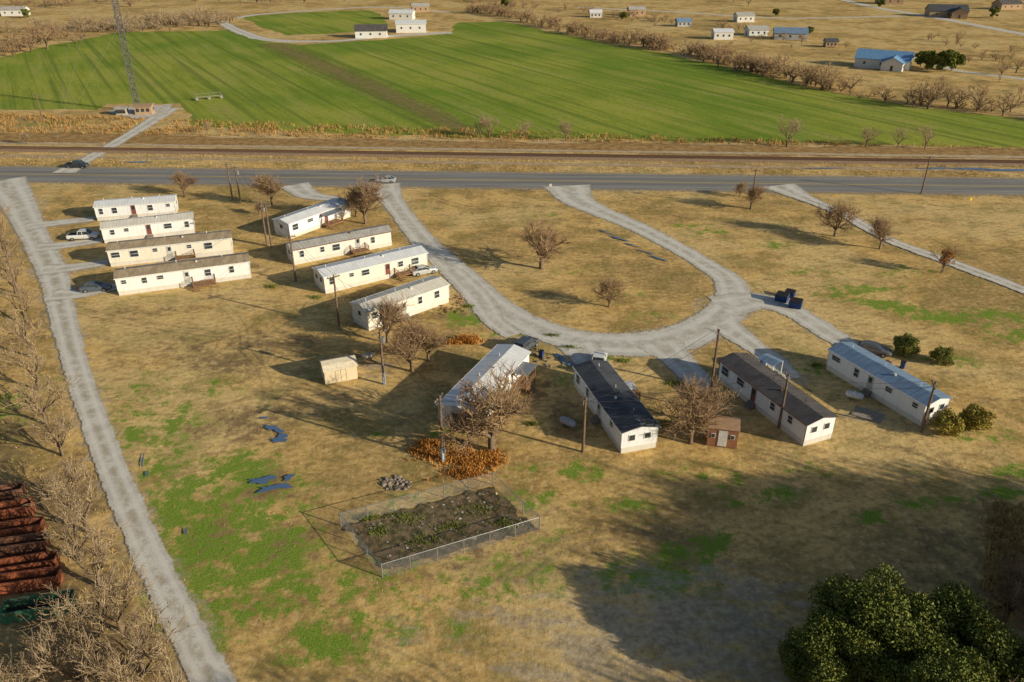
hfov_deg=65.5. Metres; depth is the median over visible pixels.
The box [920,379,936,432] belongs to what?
utility pole
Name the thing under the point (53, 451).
dry grass
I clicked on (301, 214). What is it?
roof
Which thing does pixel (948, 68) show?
country road
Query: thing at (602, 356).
pickup truck
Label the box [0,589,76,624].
open steel bin
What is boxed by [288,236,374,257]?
windows
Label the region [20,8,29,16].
evergreen tree
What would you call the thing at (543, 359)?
yard debris
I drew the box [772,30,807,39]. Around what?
walls
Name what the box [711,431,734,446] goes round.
door
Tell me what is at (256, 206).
bare tree
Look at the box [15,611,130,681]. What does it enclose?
bare tree
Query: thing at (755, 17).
country road
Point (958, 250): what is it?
bare tree
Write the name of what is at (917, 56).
evergreen tree
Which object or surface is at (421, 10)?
walls
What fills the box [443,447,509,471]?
rust grass
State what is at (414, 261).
windows
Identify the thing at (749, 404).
windows
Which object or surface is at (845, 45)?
distant tree line
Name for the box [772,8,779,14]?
evergreen tree
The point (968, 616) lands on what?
evergreen tree
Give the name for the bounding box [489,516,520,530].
garden weeds
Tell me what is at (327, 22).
crop field
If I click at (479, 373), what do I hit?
trim
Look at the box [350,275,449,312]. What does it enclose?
roof
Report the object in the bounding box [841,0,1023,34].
country road
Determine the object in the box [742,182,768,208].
bare tree
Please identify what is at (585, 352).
gravel road
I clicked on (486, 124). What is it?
bare tree
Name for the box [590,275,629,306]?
bare tree
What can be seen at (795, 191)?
gravel road
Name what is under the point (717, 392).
bare tree
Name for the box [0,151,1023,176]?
dry grass
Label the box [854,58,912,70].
walls
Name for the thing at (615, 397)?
trim
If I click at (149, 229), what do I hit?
windows
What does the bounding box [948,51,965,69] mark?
evergreen tree
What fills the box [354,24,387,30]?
roof
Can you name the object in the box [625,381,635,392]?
propane tank
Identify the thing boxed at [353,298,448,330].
skirting
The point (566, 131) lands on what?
bare tree
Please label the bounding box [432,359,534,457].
bare tree
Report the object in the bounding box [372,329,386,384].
utility pole
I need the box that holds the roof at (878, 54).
[854,48,914,61]
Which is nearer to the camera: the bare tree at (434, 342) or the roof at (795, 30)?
the bare tree at (434, 342)
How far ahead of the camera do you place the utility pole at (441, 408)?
87.56 m
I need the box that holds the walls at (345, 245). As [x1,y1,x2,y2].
[286,232,391,260]
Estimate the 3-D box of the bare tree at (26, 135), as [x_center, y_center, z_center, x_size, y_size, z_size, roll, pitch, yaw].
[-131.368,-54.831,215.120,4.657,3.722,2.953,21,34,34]
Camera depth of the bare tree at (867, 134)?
211.81 m
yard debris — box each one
[438,295,464,314]
[532,348,551,367]
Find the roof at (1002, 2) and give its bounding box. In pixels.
[992,0,1023,4]
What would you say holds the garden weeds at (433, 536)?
on the garden soil
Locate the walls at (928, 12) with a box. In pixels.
[924,5,968,17]
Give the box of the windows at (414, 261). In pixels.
[315,257,418,284]
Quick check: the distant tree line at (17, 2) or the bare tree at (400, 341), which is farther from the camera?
the distant tree line at (17, 2)
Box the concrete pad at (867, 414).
[851,406,884,423]
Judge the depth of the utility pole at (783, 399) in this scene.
93.65 m
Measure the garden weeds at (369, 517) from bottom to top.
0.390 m
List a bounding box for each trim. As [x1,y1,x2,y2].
[93,194,175,216]
[100,211,194,239]
[106,229,232,261]
[113,252,250,291]
[273,198,350,231]
[286,225,392,251]
[312,244,427,289]
[351,279,449,326]
[438,352,530,412]
[572,364,660,443]
[718,353,838,440]
[826,343,952,420]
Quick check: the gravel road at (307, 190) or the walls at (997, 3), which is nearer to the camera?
the gravel road at (307, 190)
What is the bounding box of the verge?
[0,132,1023,158]
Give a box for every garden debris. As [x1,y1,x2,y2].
[355,492,523,548]
[370,492,523,555]
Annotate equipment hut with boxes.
[113,106,128,114]
[132,103,154,114]
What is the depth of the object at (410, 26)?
427.75 m
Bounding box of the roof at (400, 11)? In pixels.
[388,9,414,13]
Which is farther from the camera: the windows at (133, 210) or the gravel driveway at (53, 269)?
the windows at (133, 210)
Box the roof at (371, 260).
[312,244,427,276]
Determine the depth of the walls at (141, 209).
162.31 m
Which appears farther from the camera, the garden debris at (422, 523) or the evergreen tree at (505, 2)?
the evergreen tree at (505, 2)
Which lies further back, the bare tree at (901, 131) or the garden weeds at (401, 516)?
the bare tree at (901, 131)
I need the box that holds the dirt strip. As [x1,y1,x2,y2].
[260,43,477,134]
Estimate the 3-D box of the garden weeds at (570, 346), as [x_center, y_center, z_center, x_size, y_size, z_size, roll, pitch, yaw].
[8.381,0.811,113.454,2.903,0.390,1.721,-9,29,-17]
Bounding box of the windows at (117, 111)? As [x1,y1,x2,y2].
[116,109,127,112]
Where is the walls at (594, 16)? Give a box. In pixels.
[589,12,601,17]
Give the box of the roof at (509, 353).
[436,344,530,411]
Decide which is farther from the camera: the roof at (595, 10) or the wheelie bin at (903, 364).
the roof at (595, 10)
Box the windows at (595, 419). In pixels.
[576,374,651,441]
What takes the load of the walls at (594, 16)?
on the ground at (590, 566)
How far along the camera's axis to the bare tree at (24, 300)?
118.71 m
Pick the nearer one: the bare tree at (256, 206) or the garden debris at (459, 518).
the garden debris at (459, 518)
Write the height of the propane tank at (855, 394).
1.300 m
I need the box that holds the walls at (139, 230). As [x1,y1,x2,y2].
[102,219,194,239]
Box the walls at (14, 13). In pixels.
[0,7,30,15]
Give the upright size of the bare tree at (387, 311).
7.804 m
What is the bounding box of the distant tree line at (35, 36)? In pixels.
[0,17,87,56]
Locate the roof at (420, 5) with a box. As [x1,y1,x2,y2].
[410,3,429,6]
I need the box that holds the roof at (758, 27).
[744,25,769,29]
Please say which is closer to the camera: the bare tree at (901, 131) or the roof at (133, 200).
the roof at (133, 200)
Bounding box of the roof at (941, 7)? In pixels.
[925,4,969,11]
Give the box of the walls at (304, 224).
[273,205,349,234]
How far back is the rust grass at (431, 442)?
92.54 m
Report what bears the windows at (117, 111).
in the equipment hut at (121, 110)
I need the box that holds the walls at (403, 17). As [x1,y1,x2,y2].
[389,11,414,19]
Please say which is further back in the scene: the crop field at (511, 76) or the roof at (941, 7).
the roof at (941, 7)
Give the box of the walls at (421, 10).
[411,7,428,11]
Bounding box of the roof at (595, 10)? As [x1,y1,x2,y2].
[589,9,602,12]
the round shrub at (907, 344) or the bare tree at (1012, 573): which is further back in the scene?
the round shrub at (907, 344)
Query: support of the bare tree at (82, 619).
on the ground at (590, 566)
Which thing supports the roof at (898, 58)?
on the walls at (895, 64)
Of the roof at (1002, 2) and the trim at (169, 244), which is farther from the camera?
the roof at (1002, 2)
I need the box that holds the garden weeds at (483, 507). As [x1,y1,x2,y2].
[447,501,504,517]
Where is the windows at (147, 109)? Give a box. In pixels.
[136,106,153,111]
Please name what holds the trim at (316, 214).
attached to the walls at (304, 224)
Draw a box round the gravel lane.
[0,176,236,681]
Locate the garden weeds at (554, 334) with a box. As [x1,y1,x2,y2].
[545,332,560,336]
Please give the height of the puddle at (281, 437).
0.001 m
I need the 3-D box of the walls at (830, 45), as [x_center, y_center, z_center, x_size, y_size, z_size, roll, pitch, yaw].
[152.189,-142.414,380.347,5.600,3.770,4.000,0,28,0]
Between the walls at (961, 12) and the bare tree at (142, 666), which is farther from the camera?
the walls at (961, 12)
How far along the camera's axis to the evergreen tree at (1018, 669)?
59.32 m
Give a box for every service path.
[0,142,1023,157]
[0,154,1023,171]
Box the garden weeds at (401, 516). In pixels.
[386,511,424,525]
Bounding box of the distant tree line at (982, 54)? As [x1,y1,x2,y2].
[928,31,1023,74]
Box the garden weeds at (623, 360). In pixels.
[611,358,628,362]
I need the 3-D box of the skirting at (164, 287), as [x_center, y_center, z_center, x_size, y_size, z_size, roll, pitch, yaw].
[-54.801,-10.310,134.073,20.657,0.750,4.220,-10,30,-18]
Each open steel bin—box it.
[0,481,25,500]
[0,497,35,521]
[0,516,45,537]
[0,531,51,558]
[0,549,59,572]
[0,565,63,595]
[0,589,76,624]
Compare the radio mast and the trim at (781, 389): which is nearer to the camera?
the trim at (781, 389)
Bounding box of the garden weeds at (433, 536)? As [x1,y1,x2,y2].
[394,531,452,551]
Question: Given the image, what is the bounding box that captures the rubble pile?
[379,475,411,490]
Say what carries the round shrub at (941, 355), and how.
on the ground at (590, 566)
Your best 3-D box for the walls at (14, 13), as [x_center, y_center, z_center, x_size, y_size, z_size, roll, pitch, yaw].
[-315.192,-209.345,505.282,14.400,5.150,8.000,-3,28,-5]
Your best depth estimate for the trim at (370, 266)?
133.21 m
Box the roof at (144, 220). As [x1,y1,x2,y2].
[100,211,193,228]
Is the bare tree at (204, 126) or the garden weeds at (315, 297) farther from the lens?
the bare tree at (204, 126)
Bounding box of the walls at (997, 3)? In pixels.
[991,0,1022,9]
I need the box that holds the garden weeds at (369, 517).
[358,512,385,521]
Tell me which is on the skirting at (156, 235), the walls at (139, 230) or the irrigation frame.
the walls at (139, 230)
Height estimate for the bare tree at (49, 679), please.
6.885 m
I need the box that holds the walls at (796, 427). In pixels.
[718,363,835,440]
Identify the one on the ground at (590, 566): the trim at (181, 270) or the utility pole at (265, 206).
the utility pole at (265, 206)
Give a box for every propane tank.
[361,352,373,360]
[559,416,575,429]
[845,390,863,401]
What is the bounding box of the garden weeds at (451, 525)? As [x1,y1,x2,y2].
[430,515,476,532]
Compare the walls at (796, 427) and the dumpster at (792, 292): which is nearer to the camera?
the walls at (796, 427)
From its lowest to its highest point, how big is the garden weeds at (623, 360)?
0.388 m
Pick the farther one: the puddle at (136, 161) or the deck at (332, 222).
the puddle at (136, 161)
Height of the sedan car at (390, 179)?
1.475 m
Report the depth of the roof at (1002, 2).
537.24 m
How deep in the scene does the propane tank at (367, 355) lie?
110.16 m
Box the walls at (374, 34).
[355,31,387,37]
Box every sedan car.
[79,281,111,292]
[375,175,396,182]
[410,264,437,276]
[857,340,892,357]
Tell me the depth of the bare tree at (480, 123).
222.73 m
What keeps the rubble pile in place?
on the ground at (590, 566)
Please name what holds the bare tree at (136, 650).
on the ground at (590, 566)
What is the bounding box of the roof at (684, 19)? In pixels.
[674,18,692,21]
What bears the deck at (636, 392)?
on the ground at (590, 566)
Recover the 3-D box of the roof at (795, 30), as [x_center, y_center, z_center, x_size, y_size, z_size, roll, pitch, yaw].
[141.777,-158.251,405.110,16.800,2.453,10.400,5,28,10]
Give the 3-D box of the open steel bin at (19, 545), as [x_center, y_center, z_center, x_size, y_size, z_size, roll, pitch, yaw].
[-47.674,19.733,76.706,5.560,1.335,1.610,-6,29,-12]
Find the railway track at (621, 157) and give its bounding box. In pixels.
[0,146,1023,165]
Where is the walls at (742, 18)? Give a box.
[733,13,754,21]
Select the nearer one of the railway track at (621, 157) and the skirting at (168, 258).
the skirting at (168, 258)
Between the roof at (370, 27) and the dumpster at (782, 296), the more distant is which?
the roof at (370, 27)
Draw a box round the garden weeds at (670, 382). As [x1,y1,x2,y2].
[664,379,680,386]
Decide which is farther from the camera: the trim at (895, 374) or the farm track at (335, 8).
the farm track at (335, 8)
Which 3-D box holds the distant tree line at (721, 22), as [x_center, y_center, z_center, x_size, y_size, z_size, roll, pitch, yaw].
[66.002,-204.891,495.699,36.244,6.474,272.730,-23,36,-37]
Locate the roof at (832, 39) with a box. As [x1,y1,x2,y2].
[823,38,839,41]
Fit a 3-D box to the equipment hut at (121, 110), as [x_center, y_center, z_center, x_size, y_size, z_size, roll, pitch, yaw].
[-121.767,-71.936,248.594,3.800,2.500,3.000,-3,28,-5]
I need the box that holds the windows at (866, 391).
[831,354,944,413]
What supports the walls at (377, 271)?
on the skirting at (339, 288)
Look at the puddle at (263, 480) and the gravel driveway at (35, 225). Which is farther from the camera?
the gravel driveway at (35, 225)
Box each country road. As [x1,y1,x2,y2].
[577,7,903,18]
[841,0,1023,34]
[913,56,1023,79]
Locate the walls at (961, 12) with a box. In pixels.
[950,8,967,18]
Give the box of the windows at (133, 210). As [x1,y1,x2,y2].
[98,200,176,217]
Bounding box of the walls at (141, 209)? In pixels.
[95,196,177,216]
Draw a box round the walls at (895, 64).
[880,58,904,71]
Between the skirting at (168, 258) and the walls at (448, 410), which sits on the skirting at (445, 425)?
the walls at (448, 410)
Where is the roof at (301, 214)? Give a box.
[272,197,346,223]
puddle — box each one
[118,161,152,161]
[248,475,276,483]
[256,484,287,492]
[265,424,284,432]
[271,433,287,442]
[275,483,292,488]
[284,474,294,480]
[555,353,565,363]
[918,167,980,168]
[989,169,1023,170]
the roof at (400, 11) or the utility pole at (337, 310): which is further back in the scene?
the roof at (400, 11)
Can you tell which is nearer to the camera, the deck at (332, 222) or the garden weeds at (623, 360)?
the garden weeds at (623, 360)
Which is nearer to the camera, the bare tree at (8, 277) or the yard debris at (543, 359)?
the yard debris at (543, 359)
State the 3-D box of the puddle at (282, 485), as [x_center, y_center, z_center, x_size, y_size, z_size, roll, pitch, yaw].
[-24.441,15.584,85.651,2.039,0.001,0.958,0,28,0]
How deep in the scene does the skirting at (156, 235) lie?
152.87 m
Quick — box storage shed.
[319,354,357,384]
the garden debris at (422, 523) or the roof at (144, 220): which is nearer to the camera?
the garden debris at (422, 523)
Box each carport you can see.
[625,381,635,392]
[758,353,782,371]
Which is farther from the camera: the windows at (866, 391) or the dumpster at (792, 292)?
the dumpster at (792, 292)
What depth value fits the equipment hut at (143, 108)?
248.18 m
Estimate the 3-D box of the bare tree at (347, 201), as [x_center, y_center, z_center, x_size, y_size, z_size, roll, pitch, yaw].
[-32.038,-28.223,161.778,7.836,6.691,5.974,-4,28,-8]
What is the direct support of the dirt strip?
on the crop field at (511, 76)
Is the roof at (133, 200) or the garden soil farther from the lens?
the roof at (133, 200)
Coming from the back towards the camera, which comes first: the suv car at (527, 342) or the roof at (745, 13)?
the roof at (745, 13)
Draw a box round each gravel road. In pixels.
[52,108,178,172]
[281,182,338,199]
[373,183,750,356]
[440,269,522,337]
[557,341,607,364]
[636,339,716,395]
[707,292,856,344]
[707,321,800,378]
[760,184,1023,292]
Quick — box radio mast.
[57,0,253,137]
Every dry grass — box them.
[0,111,1012,149]
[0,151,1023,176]
[0,226,165,681]
[356,488,521,568]
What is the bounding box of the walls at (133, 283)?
[116,262,249,290]
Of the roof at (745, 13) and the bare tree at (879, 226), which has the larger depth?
the roof at (745, 13)
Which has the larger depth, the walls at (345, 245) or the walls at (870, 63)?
the walls at (870, 63)
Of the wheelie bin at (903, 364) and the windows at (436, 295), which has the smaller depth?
the wheelie bin at (903, 364)
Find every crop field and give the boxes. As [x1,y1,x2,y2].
[0,21,1023,147]
[244,10,388,34]
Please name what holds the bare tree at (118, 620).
on the ground at (590, 566)
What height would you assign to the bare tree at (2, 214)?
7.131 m
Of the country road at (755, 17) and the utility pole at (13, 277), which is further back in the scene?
the country road at (755, 17)
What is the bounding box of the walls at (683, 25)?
[675,19,691,26]
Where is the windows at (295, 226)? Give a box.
[280,207,341,230]
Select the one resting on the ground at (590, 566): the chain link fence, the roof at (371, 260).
the chain link fence
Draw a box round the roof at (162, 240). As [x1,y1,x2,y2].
[106,229,231,250]
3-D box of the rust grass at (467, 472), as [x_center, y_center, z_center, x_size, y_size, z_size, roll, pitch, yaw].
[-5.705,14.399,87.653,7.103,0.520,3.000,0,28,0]
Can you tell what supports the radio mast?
on the crop field at (511, 76)
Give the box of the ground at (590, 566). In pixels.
[0,0,1023,681]
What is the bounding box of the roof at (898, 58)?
[880,55,905,64]
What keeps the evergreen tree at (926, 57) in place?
on the ground at (590, 566)
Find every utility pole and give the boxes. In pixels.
[0,254,19,297]
[33,94,43,121]
[221,162,233,200]
[230,166,241,203]
[254,201,267,245]
[259,204,272,247]
[283,235,296,281]
[326,274,339,325]
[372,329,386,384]
[434,393,445,461]
[581,394,586,452]
[710,328,719,387]
[751,169,760,208]
[777,371,789,427]
[920,156,934,193]
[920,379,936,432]
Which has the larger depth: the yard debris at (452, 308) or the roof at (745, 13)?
the roof at (745, 13)
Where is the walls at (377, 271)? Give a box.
[313,254,426,289]
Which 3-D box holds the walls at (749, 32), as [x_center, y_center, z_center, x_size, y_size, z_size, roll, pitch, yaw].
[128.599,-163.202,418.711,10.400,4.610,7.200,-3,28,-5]
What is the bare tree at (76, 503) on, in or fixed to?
on the ground at (590, 566)
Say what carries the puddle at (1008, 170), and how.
on the service path at (549, 163)
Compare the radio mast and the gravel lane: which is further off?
the radio mast
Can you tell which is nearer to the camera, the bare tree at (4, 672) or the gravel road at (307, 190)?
the bare tree at (4, 672)
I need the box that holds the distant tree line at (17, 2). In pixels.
[9,0,511,8]
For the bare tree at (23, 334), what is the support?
on the ground at (590, 566)
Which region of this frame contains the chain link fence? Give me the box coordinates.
[339,471,539,577]
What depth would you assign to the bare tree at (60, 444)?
88.86 m
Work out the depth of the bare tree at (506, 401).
94.60 m
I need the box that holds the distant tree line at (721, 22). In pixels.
[460,0,805,38]
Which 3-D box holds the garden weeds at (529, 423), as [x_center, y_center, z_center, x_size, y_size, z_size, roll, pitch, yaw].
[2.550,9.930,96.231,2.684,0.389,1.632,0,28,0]
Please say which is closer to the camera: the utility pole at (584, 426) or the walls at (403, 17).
the utility pole at (584, 426)
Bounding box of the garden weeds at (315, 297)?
[309,294,323,298]
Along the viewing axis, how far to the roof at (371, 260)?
133.85 m
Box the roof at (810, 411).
[718,352,838,425]
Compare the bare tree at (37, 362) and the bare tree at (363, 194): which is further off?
the bare tree at (363, 194)
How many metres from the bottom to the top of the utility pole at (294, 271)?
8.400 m
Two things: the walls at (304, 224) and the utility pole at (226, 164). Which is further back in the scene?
the utility pole at (226, 164)
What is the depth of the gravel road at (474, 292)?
127.13 m
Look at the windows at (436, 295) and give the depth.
121.63 m
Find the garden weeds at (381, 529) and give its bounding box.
[362,523,395,538]
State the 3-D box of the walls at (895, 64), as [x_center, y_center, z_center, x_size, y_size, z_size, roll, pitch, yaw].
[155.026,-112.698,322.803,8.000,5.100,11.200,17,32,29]
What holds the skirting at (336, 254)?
on the ground at (590, 566)
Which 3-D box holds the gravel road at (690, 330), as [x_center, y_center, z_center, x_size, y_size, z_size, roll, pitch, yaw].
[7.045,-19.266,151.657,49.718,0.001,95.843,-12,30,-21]
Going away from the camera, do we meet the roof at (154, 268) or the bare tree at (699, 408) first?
the bare tree at (699, 408)
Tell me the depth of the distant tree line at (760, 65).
315.75 m
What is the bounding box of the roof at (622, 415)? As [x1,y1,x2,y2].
[573,360,660,433]
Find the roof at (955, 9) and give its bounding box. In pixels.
[951,7,968,12]
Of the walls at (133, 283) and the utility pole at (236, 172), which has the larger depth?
the utility pole at (236, 172)
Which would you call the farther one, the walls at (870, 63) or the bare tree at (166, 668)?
the walls at (870, 63)
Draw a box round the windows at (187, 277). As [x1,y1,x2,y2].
[120,262,249,284]
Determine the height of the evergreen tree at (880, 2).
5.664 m
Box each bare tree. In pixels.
[0,201,15,235]
[0,226,23,263]
[0,245,31,293]
[0,279,47,322]
[0,304,45,354]
[0,332,48,389]
[0,645,47,681]
[2,370,79,424]
[3,613,72,681]
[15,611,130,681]
[18,131,29,143]
[18,405,79,455]
[18,571,122,656]
[22,463,104,532]
[40,503,112,560]
[41,451,89,507]
[54,512,132,587]
[54,552,161,632]
[69,606,197,681]
[85,596,184,671]
[93,639,186,681]
[169,170,199,196]
[200,121,211,132]
[247,171,284,205]
[253,200,263,214]
[336,186,365,216]
[344,173,392,223]
[367,289,419,342]
[371,309,432,371]
[406,321,448,360]
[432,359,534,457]
[446,402,490,445]
[473,116,484,135]
[478,112,501,137]
[482,384,522,424]
[512,212,570,271]
[516,120,533,136]
[557,118,573,140]
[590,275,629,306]
[647,373,740,444]
[686,374,738,423]
[731,181,747,196]
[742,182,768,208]
[777,112,806,146]
[814,195,864,236]
[857,126,885,146]
[862,211,896,248]
[888,126,909,147]
[913,124,936,148]
[928,244,967,272]
[983,549,1023,622]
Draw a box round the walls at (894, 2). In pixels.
[874,0,903,3]
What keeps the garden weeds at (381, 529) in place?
on the garden soil
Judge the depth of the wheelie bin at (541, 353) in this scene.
110.65 m
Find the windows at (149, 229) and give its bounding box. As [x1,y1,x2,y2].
[109,219,193,237]
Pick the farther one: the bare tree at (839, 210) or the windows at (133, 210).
the windows at (133, 210)
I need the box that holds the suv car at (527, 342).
[514,336,538,349]
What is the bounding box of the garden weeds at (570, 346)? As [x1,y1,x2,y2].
[559,343,581,348]
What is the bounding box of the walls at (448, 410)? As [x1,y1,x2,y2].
[439,355,528,425]
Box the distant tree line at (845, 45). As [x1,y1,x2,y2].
[648,19,1023,96]
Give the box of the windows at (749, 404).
[721,365,830,432]
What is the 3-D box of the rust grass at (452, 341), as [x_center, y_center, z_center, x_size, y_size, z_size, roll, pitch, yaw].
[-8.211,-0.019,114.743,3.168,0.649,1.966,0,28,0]
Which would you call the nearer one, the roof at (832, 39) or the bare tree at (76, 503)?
the bare tree at (76, 503)
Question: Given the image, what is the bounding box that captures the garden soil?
[345,486,533,568]
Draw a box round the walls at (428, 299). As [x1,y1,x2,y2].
[352,286,448,325]
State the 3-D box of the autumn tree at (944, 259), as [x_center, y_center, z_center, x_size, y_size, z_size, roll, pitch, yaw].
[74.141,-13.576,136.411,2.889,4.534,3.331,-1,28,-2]
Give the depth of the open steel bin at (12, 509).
81.19 m
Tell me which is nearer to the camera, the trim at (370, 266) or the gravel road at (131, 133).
the trim at (370, 266)
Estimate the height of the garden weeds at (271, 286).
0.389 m
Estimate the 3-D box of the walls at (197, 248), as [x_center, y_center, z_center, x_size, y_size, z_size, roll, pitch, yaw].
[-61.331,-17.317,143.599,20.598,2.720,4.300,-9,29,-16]
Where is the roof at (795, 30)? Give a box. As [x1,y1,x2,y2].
[772,27,808,33]
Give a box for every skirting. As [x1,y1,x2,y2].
[97,207,178,220]
[104,229,195,242]
[110,250,232,266]
[119,274,250,295]
[275,213,350,238]
[287,242,391,264]
[315,269,408,293]
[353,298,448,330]
[442,376,520,427]
[574,382,655,452]
[718,375,831,445]
[826,365,937,425]
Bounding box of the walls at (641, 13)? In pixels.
[627,8,645,15]
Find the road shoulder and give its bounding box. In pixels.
[0,165,1023,196]
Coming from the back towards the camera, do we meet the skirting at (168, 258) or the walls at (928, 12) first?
the walls at (928, 12)
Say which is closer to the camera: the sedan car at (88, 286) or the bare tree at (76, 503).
the bare tree at (76, 503)
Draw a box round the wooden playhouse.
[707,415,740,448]
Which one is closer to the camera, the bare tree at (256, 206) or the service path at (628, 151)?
the bare tree at (256, 206)
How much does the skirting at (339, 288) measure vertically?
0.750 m
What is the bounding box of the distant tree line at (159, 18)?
[0,4,237,34]
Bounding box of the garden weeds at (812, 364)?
[808,362,824,366]
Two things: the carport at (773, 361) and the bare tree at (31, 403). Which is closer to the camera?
the bare tree at (31, 403)
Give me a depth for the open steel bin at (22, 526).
79.25 m
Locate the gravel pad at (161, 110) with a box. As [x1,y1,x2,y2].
[108,104,171,118]
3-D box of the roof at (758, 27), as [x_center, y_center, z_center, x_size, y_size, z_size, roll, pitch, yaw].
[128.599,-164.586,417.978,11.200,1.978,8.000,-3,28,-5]
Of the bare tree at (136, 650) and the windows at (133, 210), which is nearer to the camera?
the bare tree at (136, 650)
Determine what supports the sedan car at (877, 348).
on the ground at (590, 566)
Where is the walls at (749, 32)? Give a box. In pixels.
[744,27,768,35]
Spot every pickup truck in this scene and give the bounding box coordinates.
[64,160,89,168]
[66,228,99,240]
[592,351,607,360]
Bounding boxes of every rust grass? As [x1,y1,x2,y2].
[405,442,433,454]
[407,442,489,468]
[415,436,454,449]
[427,464,491,480]
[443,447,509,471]
[445,337,463,345]
[453,333,484,344]
[477,448,507,460]
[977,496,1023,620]
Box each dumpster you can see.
[774,290,789,302]
[785,288,795,296]
[788,296,802,309]
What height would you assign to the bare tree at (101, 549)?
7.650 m
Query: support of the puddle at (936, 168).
on the service path at (549, 163)
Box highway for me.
[0,167,1023,193]
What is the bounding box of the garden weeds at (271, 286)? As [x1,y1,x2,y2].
[266,283,276,287]
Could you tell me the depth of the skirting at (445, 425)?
95.69 m
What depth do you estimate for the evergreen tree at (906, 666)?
58.27 m
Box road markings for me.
[0,169,1015,190]
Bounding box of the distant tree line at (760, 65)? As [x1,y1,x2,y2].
[465,1,1023,115]
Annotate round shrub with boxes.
[892,332,920,356]
[928,407,964,437]
[929,346,954,365]
[959,403,996,430]
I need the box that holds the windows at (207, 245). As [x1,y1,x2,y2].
[110,242,212,257]
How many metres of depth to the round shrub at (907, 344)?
110.72 m
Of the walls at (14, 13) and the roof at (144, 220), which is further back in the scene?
the walls at (14, 13)
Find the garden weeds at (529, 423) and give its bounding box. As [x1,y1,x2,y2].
[522,419,543,426]
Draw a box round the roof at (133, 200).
[93,194,176,206]
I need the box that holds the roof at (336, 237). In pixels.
[284,224,391,249]
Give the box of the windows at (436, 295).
[358,290,439,319]
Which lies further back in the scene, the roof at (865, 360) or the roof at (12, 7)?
the roof at (12, 7)
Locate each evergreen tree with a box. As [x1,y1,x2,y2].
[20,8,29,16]
[501,0,508,5]
[619,12,626,19]
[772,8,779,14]
[776,604,885,681]
[808,26,813,33]
[808,563,947,681]
[873,628,999,681]
[876,0,885,5]
[896,579,1022,679]
[914,51,927,66]
[918,50,937,69]
[933,49,956,71]
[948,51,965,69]
[989,7,1000,17]
[992,634,1023,681]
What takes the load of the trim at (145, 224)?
attached to the walls at (139, 230)
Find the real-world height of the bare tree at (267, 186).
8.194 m
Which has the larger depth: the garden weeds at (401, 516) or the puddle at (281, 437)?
the puddle at (281, 437)
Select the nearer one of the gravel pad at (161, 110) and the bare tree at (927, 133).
the bare tree at (927, 133)
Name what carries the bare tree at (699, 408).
on the ground at (590, 566)
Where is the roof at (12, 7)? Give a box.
[0,6,29,9]
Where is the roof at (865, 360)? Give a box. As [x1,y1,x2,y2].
[828,342,951,406]
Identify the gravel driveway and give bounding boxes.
[27,216,93,230]
[33,237,102,251]
[39,259,107,275]
[46,283,116,301]
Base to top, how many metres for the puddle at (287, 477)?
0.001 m
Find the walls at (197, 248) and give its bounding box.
[108,239,232,262]
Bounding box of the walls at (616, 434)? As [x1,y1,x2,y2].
[574,371,657,447]
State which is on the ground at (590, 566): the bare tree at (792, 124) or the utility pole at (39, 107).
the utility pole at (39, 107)
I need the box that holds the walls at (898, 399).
[827,352,948,420]
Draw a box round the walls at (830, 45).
[823,40,837,46]
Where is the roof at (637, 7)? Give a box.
[626,6,646,9]
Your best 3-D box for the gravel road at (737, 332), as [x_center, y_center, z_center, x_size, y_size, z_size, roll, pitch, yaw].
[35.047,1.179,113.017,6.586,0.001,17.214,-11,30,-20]
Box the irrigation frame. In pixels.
[194,92,222,100]
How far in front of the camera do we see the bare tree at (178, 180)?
173.90 m
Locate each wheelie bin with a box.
[538,349,543,357]
[899,360,906,368]
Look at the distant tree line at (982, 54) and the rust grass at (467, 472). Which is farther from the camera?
the distant tree line at (982, 54)
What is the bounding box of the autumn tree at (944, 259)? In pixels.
[938,247,955,272]
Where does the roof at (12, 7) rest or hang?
on the walls at (14, 13)
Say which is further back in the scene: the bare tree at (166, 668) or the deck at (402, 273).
the deck at (402, 273)
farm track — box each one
[212,18,453,42]
[235,7,451,17]
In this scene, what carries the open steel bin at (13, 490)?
on the ground at (590, 566)
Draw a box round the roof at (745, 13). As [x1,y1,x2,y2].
[733,12,755,15]
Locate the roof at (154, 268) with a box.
[113,252,249,278]
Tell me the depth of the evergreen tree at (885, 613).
61.67 m
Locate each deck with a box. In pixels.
[175,251,195,260]
[192,273,216,291]
[321,208,343,228]
[350,242,369,256]
[394,264,414,280]
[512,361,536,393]
[632,388,640,399]

